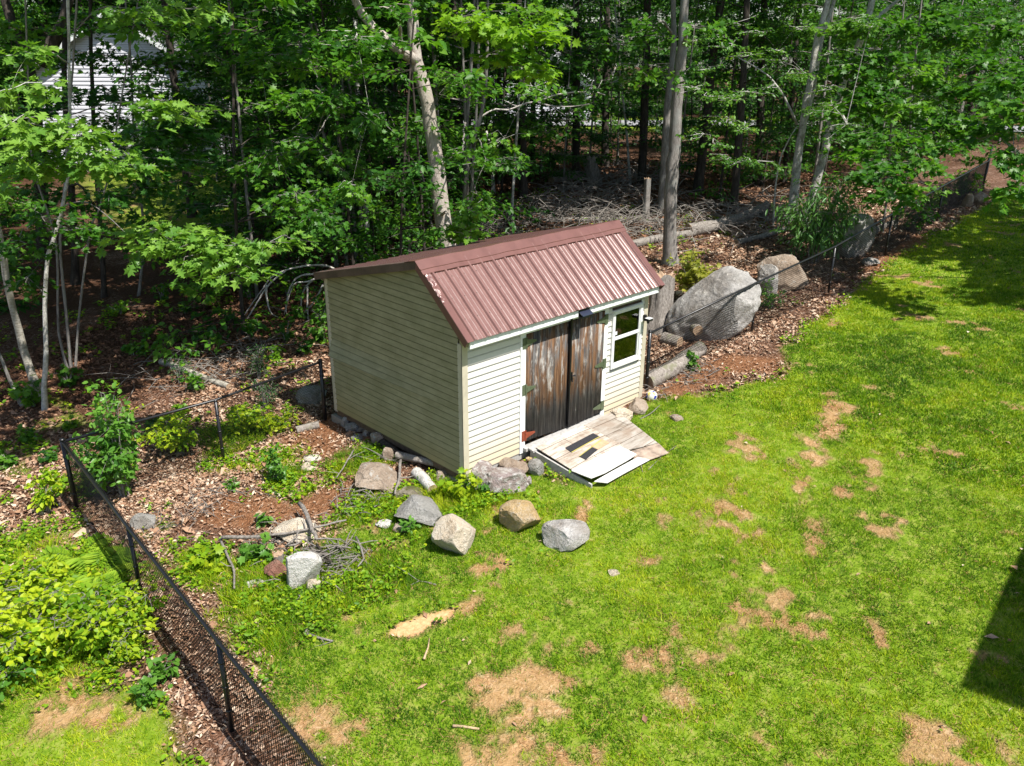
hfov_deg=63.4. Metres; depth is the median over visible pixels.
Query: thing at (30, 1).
young maple
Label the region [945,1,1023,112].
young maple
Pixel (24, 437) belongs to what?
seedling
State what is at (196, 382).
shrub
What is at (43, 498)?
shrub
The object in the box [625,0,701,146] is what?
young maple
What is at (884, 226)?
log
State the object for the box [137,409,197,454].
shrub
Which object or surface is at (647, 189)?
tree stump
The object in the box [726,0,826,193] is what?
young maple
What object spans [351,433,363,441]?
rock
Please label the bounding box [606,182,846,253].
brush pile
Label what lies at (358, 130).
maple tree
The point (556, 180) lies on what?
log
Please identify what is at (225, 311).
seedling
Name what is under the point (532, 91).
maple tree
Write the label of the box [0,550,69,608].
shrub
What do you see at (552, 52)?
maple tree
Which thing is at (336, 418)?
concrete block
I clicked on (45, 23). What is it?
forest tree
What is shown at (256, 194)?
young maple
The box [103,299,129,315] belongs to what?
seedling
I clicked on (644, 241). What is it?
log
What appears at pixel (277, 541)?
brush pile
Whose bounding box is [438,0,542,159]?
young maple
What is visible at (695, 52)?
young maple
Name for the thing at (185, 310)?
seedling
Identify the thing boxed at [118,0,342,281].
young maple
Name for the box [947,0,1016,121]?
young maple
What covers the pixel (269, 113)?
young maple
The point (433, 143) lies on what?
maple tree
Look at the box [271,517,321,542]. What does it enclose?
rock
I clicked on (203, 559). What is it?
weed
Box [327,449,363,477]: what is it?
branch
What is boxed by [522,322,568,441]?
door
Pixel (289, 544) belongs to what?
branch
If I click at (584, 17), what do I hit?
young maple
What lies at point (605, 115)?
forest tree
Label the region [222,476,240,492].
weed
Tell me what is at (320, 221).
maple tree
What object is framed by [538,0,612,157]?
young maple
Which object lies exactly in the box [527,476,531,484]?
rock
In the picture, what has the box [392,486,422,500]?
rock
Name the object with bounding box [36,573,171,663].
shrub
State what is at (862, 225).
rock
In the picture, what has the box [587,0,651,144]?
young maple
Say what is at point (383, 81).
young maple
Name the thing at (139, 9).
young maple
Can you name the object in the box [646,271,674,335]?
tree stump
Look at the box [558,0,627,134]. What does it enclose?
young maple
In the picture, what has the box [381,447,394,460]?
rock
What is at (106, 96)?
oak tree
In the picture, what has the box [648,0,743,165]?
young maple
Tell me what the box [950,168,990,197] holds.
shrub
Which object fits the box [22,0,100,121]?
young maple
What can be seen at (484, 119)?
young maple
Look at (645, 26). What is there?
oak tree
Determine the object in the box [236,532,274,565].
weed
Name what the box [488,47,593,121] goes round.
house
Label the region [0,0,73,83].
young maple
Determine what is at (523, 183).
forest tree
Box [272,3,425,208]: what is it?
young maple
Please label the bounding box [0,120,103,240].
young maple
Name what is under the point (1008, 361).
grass
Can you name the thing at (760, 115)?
tree
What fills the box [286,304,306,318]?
seedling
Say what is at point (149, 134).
oak sapling
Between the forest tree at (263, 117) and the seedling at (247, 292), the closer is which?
the seedling at (247, 292)
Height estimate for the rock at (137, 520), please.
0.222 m
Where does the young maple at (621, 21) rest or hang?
on the ground at (122, 286)
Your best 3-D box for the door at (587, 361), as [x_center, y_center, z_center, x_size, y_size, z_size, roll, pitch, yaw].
[1.248,-0.229,13.513,0.891,1.814,0.090,-19,29,-40]
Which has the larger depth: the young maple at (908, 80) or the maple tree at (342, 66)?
the young maple at (908, 80)
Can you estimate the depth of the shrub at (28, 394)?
15.55 m
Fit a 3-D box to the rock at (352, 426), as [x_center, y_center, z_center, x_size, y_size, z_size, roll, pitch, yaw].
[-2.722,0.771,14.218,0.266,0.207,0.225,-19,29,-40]
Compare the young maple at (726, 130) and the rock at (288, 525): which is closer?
the rock at (288, 525)
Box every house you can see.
[20,9,247,171]
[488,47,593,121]
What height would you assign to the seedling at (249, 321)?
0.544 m
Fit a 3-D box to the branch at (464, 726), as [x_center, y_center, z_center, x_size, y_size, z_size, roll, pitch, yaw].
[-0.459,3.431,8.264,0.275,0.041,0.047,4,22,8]
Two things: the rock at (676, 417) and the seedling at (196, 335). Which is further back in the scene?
the seedling at (196, 335)
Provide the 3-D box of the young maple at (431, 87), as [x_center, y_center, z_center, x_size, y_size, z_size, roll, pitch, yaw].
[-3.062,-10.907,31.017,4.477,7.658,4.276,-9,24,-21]
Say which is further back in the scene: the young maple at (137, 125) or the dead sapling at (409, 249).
the young maple at (137, 125)
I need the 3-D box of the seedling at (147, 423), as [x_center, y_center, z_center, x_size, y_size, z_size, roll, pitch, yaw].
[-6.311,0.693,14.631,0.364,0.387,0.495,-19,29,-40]
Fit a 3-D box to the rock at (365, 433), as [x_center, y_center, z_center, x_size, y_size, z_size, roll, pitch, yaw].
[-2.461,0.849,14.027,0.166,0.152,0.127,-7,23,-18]
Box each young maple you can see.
[0,0,34,99]
[0,0,44,79]
[0,0,45,165]
[0,0,51,150]
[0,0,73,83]
[0,0,75,158]
[0,0,82,87]
[0,1,98,75]
[0,4,25,166]
[0,97,27,226]
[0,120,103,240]
[0,149,58,278]
[0,184,42,319]
[0,206,43,285]
[12,0,145,40]
[13,0,92,112]
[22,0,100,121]
[47,0,364,366]
[50,0,135,26]
[79,0,132,8]
[92,1,217,169]
[103,0,368,297]
[111,0,177,92]
[112,0,185,45]
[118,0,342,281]
[126,0,250,180]
[150,0,268,206]
[171,3,289,233]
[174,0,323,200]
[176,0,254,176]
[201,0,281,160]
[203,17,314,237]
[210,1,314,201]
[215,7,301,126]
[216,2,310,166]
[217,0,353,237]
[219,0,454,318]
[239,1,528,343]
[240,0,420,266]
[250,7,347,155]
[258,14,456,243]
[263,0,531,256]
[271,5,349,166]
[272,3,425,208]
[280,0,390,185]
[295,12,427,267]
[296,0,399,164]
[303,1,449,199]
[317,0,481,225]
[317,0,483,251]
[331,0,463,209]
[336,1,421,127]
[361,0,556,238]
[369,65,451,162]
[372,8,451,177]
[373,0,526,232]
[377,0,498,183]
[389,0,490,154]
[389,0,557,206]
[395,5,459,180]
[418,0,576,193]
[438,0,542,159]
[439,0,563,183]
[440,9,537,149]
[450,14,510,139]
[463,1,527,137]
[464,0,599,165]
[482,5,537,139]
[508,3,626,98]
[510,0,631,190]
[512,0,610,171]
[526,0,619,155]
[526,6,569,124]
[529,0,670,166]
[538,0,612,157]
[545,1,585,54]
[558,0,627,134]
[571,0,655,114]
[585,0,687,162]
[585,1,662,130]
[585,2,664,101]
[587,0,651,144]
[589,4,756,105]
[590,1,708,102]
[592,6,668,103]
[612,0,800,117]
[618,0,754,186]
[620,11,701,112]
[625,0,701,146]
[636,8,722,155]
[638,0,774,110]
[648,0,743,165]
[649,6,718,127]
[650,0,788,108]
[655,0,808,180]
[659,0,739,152]
[661,0,794,205]
[685,4,740,138]
[693,0,826,152]
[719,0,833,101]
[719,1,857,182]
[725,17,800,106]
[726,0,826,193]
[739,5,867,95]
[742,0,918,178]
[743,0,849,169]
[750,0,857,150]
[751,0,876,99]
[756,3,847,110]
[768,0,900,188]
[770,0,840,113]
[779,0,905,140]
[786,0,888,150]
[789,0,881,114]
[797,0,912,146]
[824,0,923,160]
[829,0,910,93]
[834,4,965,93]
[835,0,931,147]
[835,0,970,165]
[844,1,947,86]
[850,0,973,160]
[851,0,937,127]
[858,0,986,146]
[860,0,1023,157]
[866,0,967,152]
[885,0,1015,95]
[890,8,948,130]
[893,28,959,133]
[899,0,1016,137]
[902,0,995,136]
[903,0,955,99]
[907,17,970,139]
[931,0,1023,115]
[939,0,1023,112]
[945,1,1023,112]
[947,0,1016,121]
[948,0,1023,137]
[970,0,1023,143]
[983,0,1023,96]
[1007,37,1023,139]
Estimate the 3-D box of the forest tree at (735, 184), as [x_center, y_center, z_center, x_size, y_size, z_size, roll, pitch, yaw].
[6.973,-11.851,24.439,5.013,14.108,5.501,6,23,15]
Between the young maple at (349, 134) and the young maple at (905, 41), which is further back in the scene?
the young maple at (905, 41)
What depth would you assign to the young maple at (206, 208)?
19.67 m
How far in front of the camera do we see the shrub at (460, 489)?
12.00 m
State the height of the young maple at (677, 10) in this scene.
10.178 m
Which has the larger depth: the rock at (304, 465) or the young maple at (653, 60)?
the young maple at (653, 60)
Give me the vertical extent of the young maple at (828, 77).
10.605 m
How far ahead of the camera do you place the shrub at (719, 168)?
31.72 m
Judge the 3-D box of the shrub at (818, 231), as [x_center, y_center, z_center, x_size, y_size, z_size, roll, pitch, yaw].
[7.867,-4.197,20.893,2.835,2.499,3.080,6,23,14]
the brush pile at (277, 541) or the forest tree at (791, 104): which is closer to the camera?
the brush pile at (277, 541)
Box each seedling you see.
[0,449,18,469]
[15,423,43,444]
[35,446,58,462]
[62,414,80,431]
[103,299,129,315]
[120,340,145,355]
[131,324,157,338]
[143,415,165,430]
[150,282,170,300]
[171,401,187,415]
[177,297,200,313]
[188,325,206,341]
[207,278,231,294]
[217,305,238,323]
[237,283,254,299]
[239,312,261,331]
[261,344,286,360]
[269,316,294,340]
[273,272,293,295]
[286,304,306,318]
[294,337,314,354]
[312,328,326,341]
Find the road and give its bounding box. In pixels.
[463,119,1023,131]
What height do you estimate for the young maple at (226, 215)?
7.130 m
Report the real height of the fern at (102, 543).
0.205 m
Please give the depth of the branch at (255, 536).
11.22 m
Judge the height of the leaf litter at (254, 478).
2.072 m
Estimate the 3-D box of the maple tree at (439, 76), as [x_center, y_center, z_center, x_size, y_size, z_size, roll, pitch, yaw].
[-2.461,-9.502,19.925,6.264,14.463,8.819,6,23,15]
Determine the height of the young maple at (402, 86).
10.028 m
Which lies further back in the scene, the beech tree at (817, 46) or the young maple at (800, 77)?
the young maple at (800, 77)
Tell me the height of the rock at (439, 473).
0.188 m
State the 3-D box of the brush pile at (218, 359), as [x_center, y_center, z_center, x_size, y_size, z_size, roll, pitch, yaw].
[-5.553,-0.691,17.349,3.979,0.836,5.660,13,25,29]
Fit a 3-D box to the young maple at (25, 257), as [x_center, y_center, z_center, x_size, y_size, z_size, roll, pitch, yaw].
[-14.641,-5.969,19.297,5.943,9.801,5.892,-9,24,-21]
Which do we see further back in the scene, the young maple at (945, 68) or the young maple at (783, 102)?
the young maple at (945, 68)
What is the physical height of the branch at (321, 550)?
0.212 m
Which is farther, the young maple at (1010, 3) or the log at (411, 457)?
the young maple at (1010, 3)
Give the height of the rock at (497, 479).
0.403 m
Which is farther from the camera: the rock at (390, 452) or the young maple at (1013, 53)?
the young maple at (1013, 53)
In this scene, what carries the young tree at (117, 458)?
on the ground at (122, 286)
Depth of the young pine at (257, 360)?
16.11 m
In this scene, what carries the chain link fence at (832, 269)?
on the ground at (122, 286)
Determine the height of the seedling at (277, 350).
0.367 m
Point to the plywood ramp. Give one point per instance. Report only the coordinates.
(601, 445)
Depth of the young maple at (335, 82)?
31.87 m
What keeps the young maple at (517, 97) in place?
on the ground at (122, 286)
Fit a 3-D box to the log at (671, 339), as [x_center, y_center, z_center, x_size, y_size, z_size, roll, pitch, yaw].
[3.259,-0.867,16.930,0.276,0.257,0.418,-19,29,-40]
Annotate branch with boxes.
[219,538,234,588]
[221,517,346,538]
[245,264,333,319]
[285,521,307,547]
[297,501,340,539]
[305,626,332,646]
[312,544,331,561]
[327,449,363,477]
[347,536,382,566]
[363,447,403,461]
[394,459,414,494]
[400,568,435,584]
[423,638,429,659]
[453,724,478,729]
[477,81,604,119]
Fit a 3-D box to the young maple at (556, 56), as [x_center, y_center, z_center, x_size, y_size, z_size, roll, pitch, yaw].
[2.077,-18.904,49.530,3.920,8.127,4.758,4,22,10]
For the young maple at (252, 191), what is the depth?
27.32 m
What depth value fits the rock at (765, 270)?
19.37 m
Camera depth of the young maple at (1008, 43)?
45.82 m
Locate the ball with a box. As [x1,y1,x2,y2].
[646,390,656,400]
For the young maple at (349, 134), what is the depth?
20.52 m
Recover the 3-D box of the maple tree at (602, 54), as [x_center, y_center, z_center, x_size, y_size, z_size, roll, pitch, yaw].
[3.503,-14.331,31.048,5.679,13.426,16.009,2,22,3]
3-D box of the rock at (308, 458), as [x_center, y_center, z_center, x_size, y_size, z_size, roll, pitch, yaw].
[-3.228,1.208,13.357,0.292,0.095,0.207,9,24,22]
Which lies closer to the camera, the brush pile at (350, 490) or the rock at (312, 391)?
the brush pile at (350, 490)
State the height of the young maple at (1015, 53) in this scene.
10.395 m
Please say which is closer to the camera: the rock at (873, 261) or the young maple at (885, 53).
the rock at (873, 261)
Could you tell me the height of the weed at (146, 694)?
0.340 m
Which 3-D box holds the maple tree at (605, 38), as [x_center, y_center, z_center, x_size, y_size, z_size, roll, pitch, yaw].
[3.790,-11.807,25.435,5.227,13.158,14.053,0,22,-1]
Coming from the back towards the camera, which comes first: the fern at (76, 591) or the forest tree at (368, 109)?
the forest tree at (368, 109)
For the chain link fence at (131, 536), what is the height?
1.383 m
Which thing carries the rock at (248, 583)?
on the ground at (122, 286)
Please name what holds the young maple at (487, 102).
on the ground at (122, 286)
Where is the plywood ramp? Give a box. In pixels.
[528,412,667,487]
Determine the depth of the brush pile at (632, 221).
25.19 m
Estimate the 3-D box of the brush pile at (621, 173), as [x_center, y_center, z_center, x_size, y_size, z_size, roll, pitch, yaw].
[4.547,-8.235,32.256,10.082,1.130,7.103,-8,23,-20]
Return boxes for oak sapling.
[0,0,170,411]
[59,0,322,367]
[66,0,223,366]
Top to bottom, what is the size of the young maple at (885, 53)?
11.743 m
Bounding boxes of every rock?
[130,513,155,529]
[246,579,262,588]
[264,559,286,576]
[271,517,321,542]
[286,551,321,588]
[296,385,326,404]
[301,462,315,470]
[303,454,321,461]
[306,579,320,589]
[341,417,350,425]
[345,422,358,431]
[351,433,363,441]
[355,462,401,491]
[362,429,370,436]
[370,432,383,445]
[375,519,390,527]
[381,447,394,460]
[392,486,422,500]
[393,522,407,532]
[394,494,442,525]
[431,513,475,554]
[435,470,447,481]
[472,460,493,477]
[481,467,528,493]
[498,457,528,472]
[499,499,540,531]
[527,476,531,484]
[528,458,543,475]
[542,519,589,551]
[608,569,619,575]
[610,407,632,420]
[628,397,647,414]
[665,266,760,340]
[670,414,683,421]
[756,264,778,293]
[757,254,808,290]
[837,213,875,257]
[861,257,879,265]
[961,194,973,207]
[973,192,987,203]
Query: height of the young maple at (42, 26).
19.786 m
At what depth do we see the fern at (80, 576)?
10.79 m
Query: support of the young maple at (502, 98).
on the ground at (122, 286)
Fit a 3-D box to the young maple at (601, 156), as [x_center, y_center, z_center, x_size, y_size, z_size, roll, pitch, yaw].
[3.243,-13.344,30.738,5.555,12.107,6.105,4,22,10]
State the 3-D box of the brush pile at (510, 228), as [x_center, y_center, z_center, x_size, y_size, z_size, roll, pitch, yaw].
[-0.920,-4.304,24.215,7.985,1.290,5.206,-19,29,-40]
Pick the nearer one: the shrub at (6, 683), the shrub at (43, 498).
the shrub at (6, 683)
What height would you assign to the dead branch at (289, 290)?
2.307 m
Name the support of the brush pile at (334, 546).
on the ground at (122, 286)
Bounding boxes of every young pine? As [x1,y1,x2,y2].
[167,357,189,383]
[243,344,275,378]
[247,375,283,405]
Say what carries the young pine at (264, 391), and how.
on the ground at (122, 286)
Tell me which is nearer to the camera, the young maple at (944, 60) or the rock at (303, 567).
the rock at (303, 567)
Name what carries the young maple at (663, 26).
on the ground at (122, 286)
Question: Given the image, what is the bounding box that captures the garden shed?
[313,220,664,478]
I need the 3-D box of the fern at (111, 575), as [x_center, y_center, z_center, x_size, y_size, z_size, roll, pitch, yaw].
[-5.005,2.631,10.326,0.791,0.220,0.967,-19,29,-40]
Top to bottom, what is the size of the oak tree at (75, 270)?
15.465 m
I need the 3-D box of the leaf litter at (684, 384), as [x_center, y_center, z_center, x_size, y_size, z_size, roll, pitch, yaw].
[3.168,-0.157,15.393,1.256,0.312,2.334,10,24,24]
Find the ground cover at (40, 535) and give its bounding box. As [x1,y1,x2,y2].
[0,187,1009,765]
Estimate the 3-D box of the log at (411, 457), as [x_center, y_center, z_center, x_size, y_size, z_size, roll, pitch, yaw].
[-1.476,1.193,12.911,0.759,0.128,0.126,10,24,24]
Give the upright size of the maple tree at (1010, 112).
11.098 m
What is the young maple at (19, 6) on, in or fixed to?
on the ground at (122, 286)
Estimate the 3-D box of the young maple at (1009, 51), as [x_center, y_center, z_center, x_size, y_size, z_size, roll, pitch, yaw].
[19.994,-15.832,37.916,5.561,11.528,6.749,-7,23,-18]
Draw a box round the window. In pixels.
[609,302,643,369]
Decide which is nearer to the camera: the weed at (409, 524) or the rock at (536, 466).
the weed at (409, 524)
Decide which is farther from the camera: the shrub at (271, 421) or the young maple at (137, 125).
the young maple at (137, 125)
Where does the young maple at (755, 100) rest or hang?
on the ground at (122, 286)
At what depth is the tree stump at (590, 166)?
31.77 m
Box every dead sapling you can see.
[386,87,433,247]
[386,107,426,250]
[396,177,410,253]
[772,126,796,224]
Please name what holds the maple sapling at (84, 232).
on the ground at (122, 286)
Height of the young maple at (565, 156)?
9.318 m
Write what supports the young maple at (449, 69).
on the ground at (122, 286)
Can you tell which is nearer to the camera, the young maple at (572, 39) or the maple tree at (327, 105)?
the maple tree at (327, 105)
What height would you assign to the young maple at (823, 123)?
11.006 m
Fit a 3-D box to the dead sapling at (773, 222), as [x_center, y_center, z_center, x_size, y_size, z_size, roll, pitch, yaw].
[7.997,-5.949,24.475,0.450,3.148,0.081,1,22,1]
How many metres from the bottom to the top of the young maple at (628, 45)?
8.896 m
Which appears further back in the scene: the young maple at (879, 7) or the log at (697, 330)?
the young maple at (879, 7)
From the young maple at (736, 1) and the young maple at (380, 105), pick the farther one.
the young maple at (736, 1)
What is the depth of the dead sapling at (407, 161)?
22.36 m
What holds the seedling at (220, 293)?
on the ground at (122, 286)
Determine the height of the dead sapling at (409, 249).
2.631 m
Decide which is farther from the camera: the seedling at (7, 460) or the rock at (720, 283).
the rock at (720, 283)
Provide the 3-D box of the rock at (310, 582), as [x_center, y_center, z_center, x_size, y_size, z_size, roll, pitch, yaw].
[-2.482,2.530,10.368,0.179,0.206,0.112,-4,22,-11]
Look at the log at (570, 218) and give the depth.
26.58 m
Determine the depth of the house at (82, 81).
38.42 m
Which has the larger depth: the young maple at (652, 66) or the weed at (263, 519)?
the young maple at (652, 66)
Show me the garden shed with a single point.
(451, 360)
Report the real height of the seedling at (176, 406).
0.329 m
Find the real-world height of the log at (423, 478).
0.192 m
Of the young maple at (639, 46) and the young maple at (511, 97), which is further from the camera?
the young maple at (639, 46)
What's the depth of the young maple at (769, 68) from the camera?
69.51 m
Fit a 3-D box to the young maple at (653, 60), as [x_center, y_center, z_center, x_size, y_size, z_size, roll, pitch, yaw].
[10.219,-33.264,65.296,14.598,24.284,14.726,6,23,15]
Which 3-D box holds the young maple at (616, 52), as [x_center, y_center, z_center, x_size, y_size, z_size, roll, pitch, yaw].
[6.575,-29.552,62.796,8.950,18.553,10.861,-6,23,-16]
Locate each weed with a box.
[126,680,166,710]
[139,651,180,688]
[183,543,226,575]
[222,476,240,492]
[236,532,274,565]
[253,511,272,527]
[398,515,421,531]
[465,476,489,494]
[684,349,700,370]
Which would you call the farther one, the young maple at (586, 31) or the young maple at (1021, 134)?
the young maple at (1021, 134)
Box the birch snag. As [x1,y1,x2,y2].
[486,131,495,193]
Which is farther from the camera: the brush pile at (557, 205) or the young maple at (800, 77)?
the young maple at (800, 77)
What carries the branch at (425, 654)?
on the ground at (122, 286)
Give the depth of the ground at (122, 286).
10.40 m
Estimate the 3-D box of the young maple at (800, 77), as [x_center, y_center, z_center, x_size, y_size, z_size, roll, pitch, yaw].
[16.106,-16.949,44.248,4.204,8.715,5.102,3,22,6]
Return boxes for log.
[158,358,230,388]
[294,421,319,432]
[378,438,415,463]
[395,451,432,465]
[411,467,436,492]
[546,217,663,221]
[548,171,585,182]
[633,230,696,246]
[643,341,706,388]
[660,332,682,346]
[684,201,769,236]
[689,324,702,335]
[734,226,787,244]
[875,220,898,234]
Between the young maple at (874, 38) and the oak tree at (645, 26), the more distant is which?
the young maple at (874, 38)
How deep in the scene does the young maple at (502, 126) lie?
27.23 m
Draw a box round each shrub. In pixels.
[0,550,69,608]
[0,566,113,679]
[0,635,47,702]
[7,374,41,407]
[14,465,63,513]
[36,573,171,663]
[48,363,84,388]
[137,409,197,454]
[178,370,204,390]
[224,404,272,437]
[246,402,301,435]
[259,443,287,481]
[300,296,325,321]
[433,467,482,500]
[666,248,721,291]
[707,153,733,184]
[760,278,786,308]
[765,167,881,263]
[876,200,942,229]
[925,181,959,211]
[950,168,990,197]
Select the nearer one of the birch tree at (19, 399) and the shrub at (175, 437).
the shrub at (175, 437)
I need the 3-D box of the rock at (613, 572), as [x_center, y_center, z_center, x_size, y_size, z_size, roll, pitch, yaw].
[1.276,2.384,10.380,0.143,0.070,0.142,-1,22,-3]
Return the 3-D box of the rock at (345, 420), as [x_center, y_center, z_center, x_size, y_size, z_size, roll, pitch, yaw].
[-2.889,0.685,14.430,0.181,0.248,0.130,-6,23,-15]
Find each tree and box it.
[0,0,48,101]
[0,0,128,261]
[0,196,47,399]
[0,353,24,406]
[17,0,143,284]
[66,0,176,297]
[66,378,146,496]
[96,0,242,217]
[178,0,291,210]
[206,5,353,265]
[247,3,380,262]
[259,16,376,214]
[269,0,382,262]
[305,20,411,192]
[315,11,411,259]
[322,8,490,218]
[351,0,487,247]
[387,8,477,145]
[410,0,547,194]
[461,0,598,199]
[464,9,564,158]
[476,0,567,223]
[488,5,604,169]
[519,49,626,168]
[545,0,640,170]
[546,7,648,121]
[553,0,669,166]
[564,0,657,184]
[590,0,722,185]
[615,0,689,214]
[621,0,784,193]
[661,0,732,265]
[670,0,814,213]
[671,0,835,221]
[690,0,803,185]
[755,7,847,182]
[794,0,935,220]
[884,0,1023,116]
[940,70,1023,214]
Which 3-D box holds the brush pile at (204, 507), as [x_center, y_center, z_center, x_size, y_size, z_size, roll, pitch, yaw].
[-4.175,1.687,12.248,2.598,0.370,1.655,-19,29,-40]
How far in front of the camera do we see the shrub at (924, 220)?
23.59 m
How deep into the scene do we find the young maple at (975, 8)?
40.43 m
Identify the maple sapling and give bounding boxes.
[0,0,120,367]
[0,0,267,295]
[414,0,581,243]
[432,0,495,238]
[447,0,509,238]
[798,0,1023,232]
[804,0,992,228]
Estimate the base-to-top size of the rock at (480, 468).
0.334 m
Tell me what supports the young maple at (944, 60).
on the ground at (122, 286)
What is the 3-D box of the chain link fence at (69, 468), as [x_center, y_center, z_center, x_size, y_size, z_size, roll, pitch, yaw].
[-4.821,0.850,13.262,4.201,1.626,0.301,-17,28,-37]
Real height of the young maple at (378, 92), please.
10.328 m
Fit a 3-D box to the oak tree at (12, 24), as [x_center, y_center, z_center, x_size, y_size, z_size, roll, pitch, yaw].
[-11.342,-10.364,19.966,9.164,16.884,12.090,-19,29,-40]
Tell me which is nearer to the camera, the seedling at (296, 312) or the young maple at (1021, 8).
the seedling at (296, 312)
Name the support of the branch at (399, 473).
on the rock at (378, 476)
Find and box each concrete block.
[331,413,344,426]
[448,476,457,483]
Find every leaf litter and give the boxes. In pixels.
[0,154,1023,765]
[642,357,723,401]
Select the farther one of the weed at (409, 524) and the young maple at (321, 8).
the young maple at (321, 8)
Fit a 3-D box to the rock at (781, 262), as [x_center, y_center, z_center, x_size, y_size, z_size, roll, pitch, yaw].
[6.511,-2.664,19.923,0.926,0.784,1.157,-19,29,-40]
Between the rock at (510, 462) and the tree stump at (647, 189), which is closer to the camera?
the rock at (510, 462)
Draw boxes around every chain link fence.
[59,358,326,509]
[61,441,325,765]
[644,145,992,390]
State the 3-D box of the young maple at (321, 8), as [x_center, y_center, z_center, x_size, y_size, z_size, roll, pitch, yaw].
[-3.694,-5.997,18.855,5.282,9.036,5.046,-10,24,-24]
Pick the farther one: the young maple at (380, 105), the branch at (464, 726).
the young maple at (380, 105)
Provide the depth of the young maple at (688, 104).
40.37 m
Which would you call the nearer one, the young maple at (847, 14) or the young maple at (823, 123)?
the young maple at (823, 123)
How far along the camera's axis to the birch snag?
31.19 m
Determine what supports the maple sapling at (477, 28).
on the ground at (122, 286)
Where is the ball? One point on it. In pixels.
(651, 395)
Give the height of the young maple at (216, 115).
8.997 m
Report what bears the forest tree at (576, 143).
on the ground at (122, 286)
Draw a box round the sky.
[26,0,1023,73]
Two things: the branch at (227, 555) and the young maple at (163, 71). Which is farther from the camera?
the young maple at (163, 71)
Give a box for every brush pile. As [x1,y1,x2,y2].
[87,302,327,419]
[139,466,309,545]
[241,508,329,565]
[256,529,375,596]
[327,479,396,518]
[381,200,595,254]
[427,172,701,238]
[515,157,726,205]
[542,192,747,245]
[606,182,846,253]
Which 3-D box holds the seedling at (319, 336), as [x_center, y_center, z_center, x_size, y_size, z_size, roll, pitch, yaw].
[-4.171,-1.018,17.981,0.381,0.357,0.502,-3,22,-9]
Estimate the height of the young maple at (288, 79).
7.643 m
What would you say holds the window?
in the garden shed
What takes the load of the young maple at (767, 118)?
on the ground at (122, 286)
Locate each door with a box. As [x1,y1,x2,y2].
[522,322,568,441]
[567,311,608,426]
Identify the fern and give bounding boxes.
[26,563,90,592]
[36,532,113,569]
[57,583,123,608]
[74,546,140,587]
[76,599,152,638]
[80,568,147,606]
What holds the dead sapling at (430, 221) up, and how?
on the ground at (122, 286)
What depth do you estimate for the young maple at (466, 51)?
24.21 m
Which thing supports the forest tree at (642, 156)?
on the ground at (122, 286)
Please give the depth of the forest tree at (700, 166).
28.35 m
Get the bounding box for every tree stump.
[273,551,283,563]
[581,154,602,183]
[642,177,650,217]
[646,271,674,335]
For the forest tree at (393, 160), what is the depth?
26.62 m
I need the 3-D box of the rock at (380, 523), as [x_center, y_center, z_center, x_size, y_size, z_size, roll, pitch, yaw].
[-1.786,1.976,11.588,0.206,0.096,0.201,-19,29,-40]
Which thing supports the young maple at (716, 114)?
on the ground at (122, 286)
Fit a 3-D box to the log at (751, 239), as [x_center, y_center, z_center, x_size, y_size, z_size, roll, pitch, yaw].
[7.244,-4.253,23.932,2.166,0.320,0.198,-13,26,-31]
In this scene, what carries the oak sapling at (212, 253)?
on the ground at (122, 286)
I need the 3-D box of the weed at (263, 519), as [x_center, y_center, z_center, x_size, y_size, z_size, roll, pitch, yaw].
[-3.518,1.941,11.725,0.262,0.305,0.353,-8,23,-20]
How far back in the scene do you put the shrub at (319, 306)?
18.99 m
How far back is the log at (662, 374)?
15.46 m
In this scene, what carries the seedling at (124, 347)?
on the ground at (122, 286)
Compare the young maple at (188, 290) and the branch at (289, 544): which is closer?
the branch at (289, 544)
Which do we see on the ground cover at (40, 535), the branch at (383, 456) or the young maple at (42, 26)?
the branch at (383, 456)
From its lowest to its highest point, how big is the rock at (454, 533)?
0.603 m
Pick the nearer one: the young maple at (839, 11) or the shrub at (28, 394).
the shrub at (28, 394)
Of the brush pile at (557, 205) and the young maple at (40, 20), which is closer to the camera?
the brush pile at (557, 205)
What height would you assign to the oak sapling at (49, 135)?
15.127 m
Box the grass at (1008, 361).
[0,185,1023,765]
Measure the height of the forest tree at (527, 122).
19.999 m
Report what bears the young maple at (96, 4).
on the ground at (122, 286)
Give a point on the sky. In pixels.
(617, 0)
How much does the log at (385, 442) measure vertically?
0.141 m
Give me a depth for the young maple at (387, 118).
29.84 m
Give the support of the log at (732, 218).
on the ground at (122, 286)
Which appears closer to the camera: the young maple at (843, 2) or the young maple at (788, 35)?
the young maple at (843, 2)
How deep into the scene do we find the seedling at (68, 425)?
14.74 m
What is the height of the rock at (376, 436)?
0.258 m
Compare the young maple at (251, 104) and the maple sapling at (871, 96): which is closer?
the maple sapling at (871, 96)
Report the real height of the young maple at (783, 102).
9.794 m
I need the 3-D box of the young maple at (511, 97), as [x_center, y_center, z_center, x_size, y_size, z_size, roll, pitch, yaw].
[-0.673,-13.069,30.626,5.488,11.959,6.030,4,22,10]
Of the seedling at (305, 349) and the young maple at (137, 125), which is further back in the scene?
the young maple at (137, 125)
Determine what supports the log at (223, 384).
on the ground at (122, 286)
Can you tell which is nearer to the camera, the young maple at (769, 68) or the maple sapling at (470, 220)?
the maple sapling at (470, 220)
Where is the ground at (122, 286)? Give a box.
[0,66,1023,765]
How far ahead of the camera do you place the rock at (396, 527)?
11.41 m
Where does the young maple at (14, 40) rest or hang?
on the ground at (122, 286)
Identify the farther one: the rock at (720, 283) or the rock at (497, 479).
the rock at (720, 283)
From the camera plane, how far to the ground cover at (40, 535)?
11.41 m
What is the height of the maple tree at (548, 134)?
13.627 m
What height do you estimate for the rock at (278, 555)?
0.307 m

